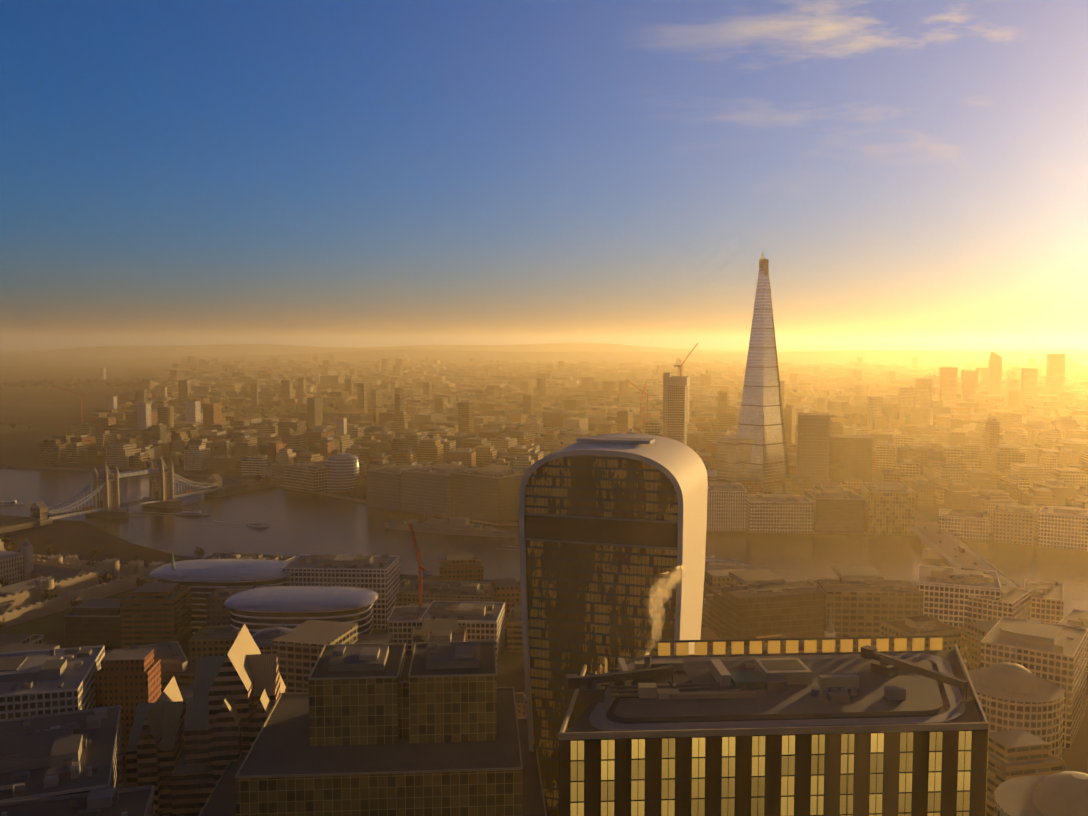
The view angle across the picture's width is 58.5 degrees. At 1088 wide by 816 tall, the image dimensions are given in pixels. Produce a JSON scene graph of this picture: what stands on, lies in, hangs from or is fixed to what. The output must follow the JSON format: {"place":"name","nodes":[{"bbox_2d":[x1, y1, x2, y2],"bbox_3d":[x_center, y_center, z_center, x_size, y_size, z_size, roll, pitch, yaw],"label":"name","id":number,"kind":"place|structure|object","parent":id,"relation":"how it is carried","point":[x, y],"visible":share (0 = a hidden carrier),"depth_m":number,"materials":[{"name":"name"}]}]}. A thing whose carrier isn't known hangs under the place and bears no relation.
{"place":"outdoors","nodes":[
{"label":"outdoors","id":0,"kind":"place"},
{"bbox_2d":[0,374,836,486],"bbox_3d":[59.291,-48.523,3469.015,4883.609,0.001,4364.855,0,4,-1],"label":"park lawns","id":1,"kind":"structure","parent":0,"point":[17,429],"depth_m":2676.56,"materials":[{"name":"green plant"}]},
{"bbox_2d":[0,467,1087,617],"bbox_3d":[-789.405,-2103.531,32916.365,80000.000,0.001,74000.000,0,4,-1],"label":"river water","id":2,"kind":"structure","parent":0,"point":[352,510],"depth_m":960.29,"materials":[{"name":"liquid"}]},
{"bbox_2d":[0,500,749,565],"bbox_3d":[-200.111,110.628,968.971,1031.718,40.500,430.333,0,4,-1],"label":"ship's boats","id":3,"kind":"object","parent":2,"relation":"on","point":[452,527],"visible":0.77,"depth_m":992.21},
{"bbox_2d":[0,343,1087,787],"bbox_3d":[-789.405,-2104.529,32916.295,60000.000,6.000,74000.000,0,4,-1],"label":"ground","id":4,"kind":"structure","parent":0,"point":[86,541],"depth_m":1189.40,"materials":[{"name":"brown"}]},
{"bbox_2d":[0,538,164,633],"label":"tower of london","id":5,"kind":"structure","parent":4,"relation":"on","point":[47,573],"depth_m":739.68,"materials":[{"name":"beige stone"}]},
{"bbox_2d":[0,456,283,532],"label":"bridge","id":6,"kind":"structure","parent":4,"relation":"on","point":[26,524],"depth_m":1105.47,"materials":[{"name":"grey stone"}]},
{"bbox_2d":[0,475,366,628],"bbox_3d":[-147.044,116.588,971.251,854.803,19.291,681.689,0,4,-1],"label":"trees","id":7,"kind":"object","parent":4,"relation":"on","point":[45,592],"visible":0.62,"depth_m":816.33,"materials":[{"name":"green plant"}]},
{"bbox_2d":[126,624,285,815],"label":"office building","id":8,"kind":"structure","parent":4,"relation":"on","point":[224,726],"depth_m":375.31,"materials":[{"name":"grey concrete"}]},
{"bbox_2d":[150,551,377,633],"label":"office building","id":9,"kind":"structure","parent":4,"relation":"on","point":[164,575],"depth_m":594.50,"materials":[{"name":"grey glass"}]},
{"bbox_2d":[326,453,359,491],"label":"city hall","id":10,"kind":"structure","parent":4,"relation":"on","point":[349,479],"depth_m":1250.47,"materials":[{"name":"grey glass"}]},
{"bbox_2d":[52,343,697,605],"bbox_3d":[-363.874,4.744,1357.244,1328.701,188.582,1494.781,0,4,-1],"label":"construction cranes","id":11,"kind":"object","parent":4,"relation":"on","point":[426,569],"visible":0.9,"depth_m":639.81},
{"bbox_2d":[0,361,1083,508],"bbox_3d":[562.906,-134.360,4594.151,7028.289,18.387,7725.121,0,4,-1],"label":"city trees","id":12,"kind":"object","parent":4,"relation":"on","point":[577,373],"visible":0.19,"depth_m":3579.16,"materials":[{"name":"green plant"}]},
{"bbox_2d":[0,352,1087,815],"bbox_3d":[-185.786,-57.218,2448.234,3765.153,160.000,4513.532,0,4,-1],"label":"buildings","id":13,"kind":"structure","parent":4,"relation":"on","point":[404,778],"depth_m":437.96,"materials":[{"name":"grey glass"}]},
{"bbox_2d":[0,355,1087,815],"bbox_3d":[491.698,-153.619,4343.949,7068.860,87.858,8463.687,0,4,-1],"label":"city blocks","id":14,"kind":"structure","parent":4,"relation":"on","point":[968,641],"depth_m":1521.29,"materials":[{"name":"grey concrete"}]},
{"bbox_2d":[519,434,707,815],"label":"walkie talkie","id":15,"kind":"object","parent":4,"relation":"on","point":[617,572],"visible":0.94,"depth_m":366.93,"materials":[{"name":"grey glass"}]},
{"bbox_2d":[716,250,788,493],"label":"shard","id":16,"kind":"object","parent":4,"relation":"on","point":[771,427],"visible":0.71,"depth_m":1184.31,"materials":[{"name":"grey glass"}]},
{"bbox_2d":[559,635,988,815],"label":"tower","id":17,"kind":"structure","parent":4,"relation":"on","point":[949,748],"depth_m":181.89,"materials":[{"name":"grey concrete"}]},
{"bbox_2d":[869,476,1087,692],"bbox_3d":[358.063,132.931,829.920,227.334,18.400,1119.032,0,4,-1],"label":"station","id":18,"kind":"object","parent":4,"relation":"on","point":[949,550],"depth_m":870.85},
{"bbox_2d":[0,343,1087,363],"bbox_3d":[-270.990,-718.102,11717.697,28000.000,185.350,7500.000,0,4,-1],"label":"hills","id":19,"kind":"structure","parent":0,"point":[517,354],"depth_m":9111.37,"materials":[{"name":"brown"}]},
{"bbox_2d":[0,0,1087,815],"label":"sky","id":20,"kind":"structure","parent":0,"point":[907,175],"materials":[{"name":"blue"}]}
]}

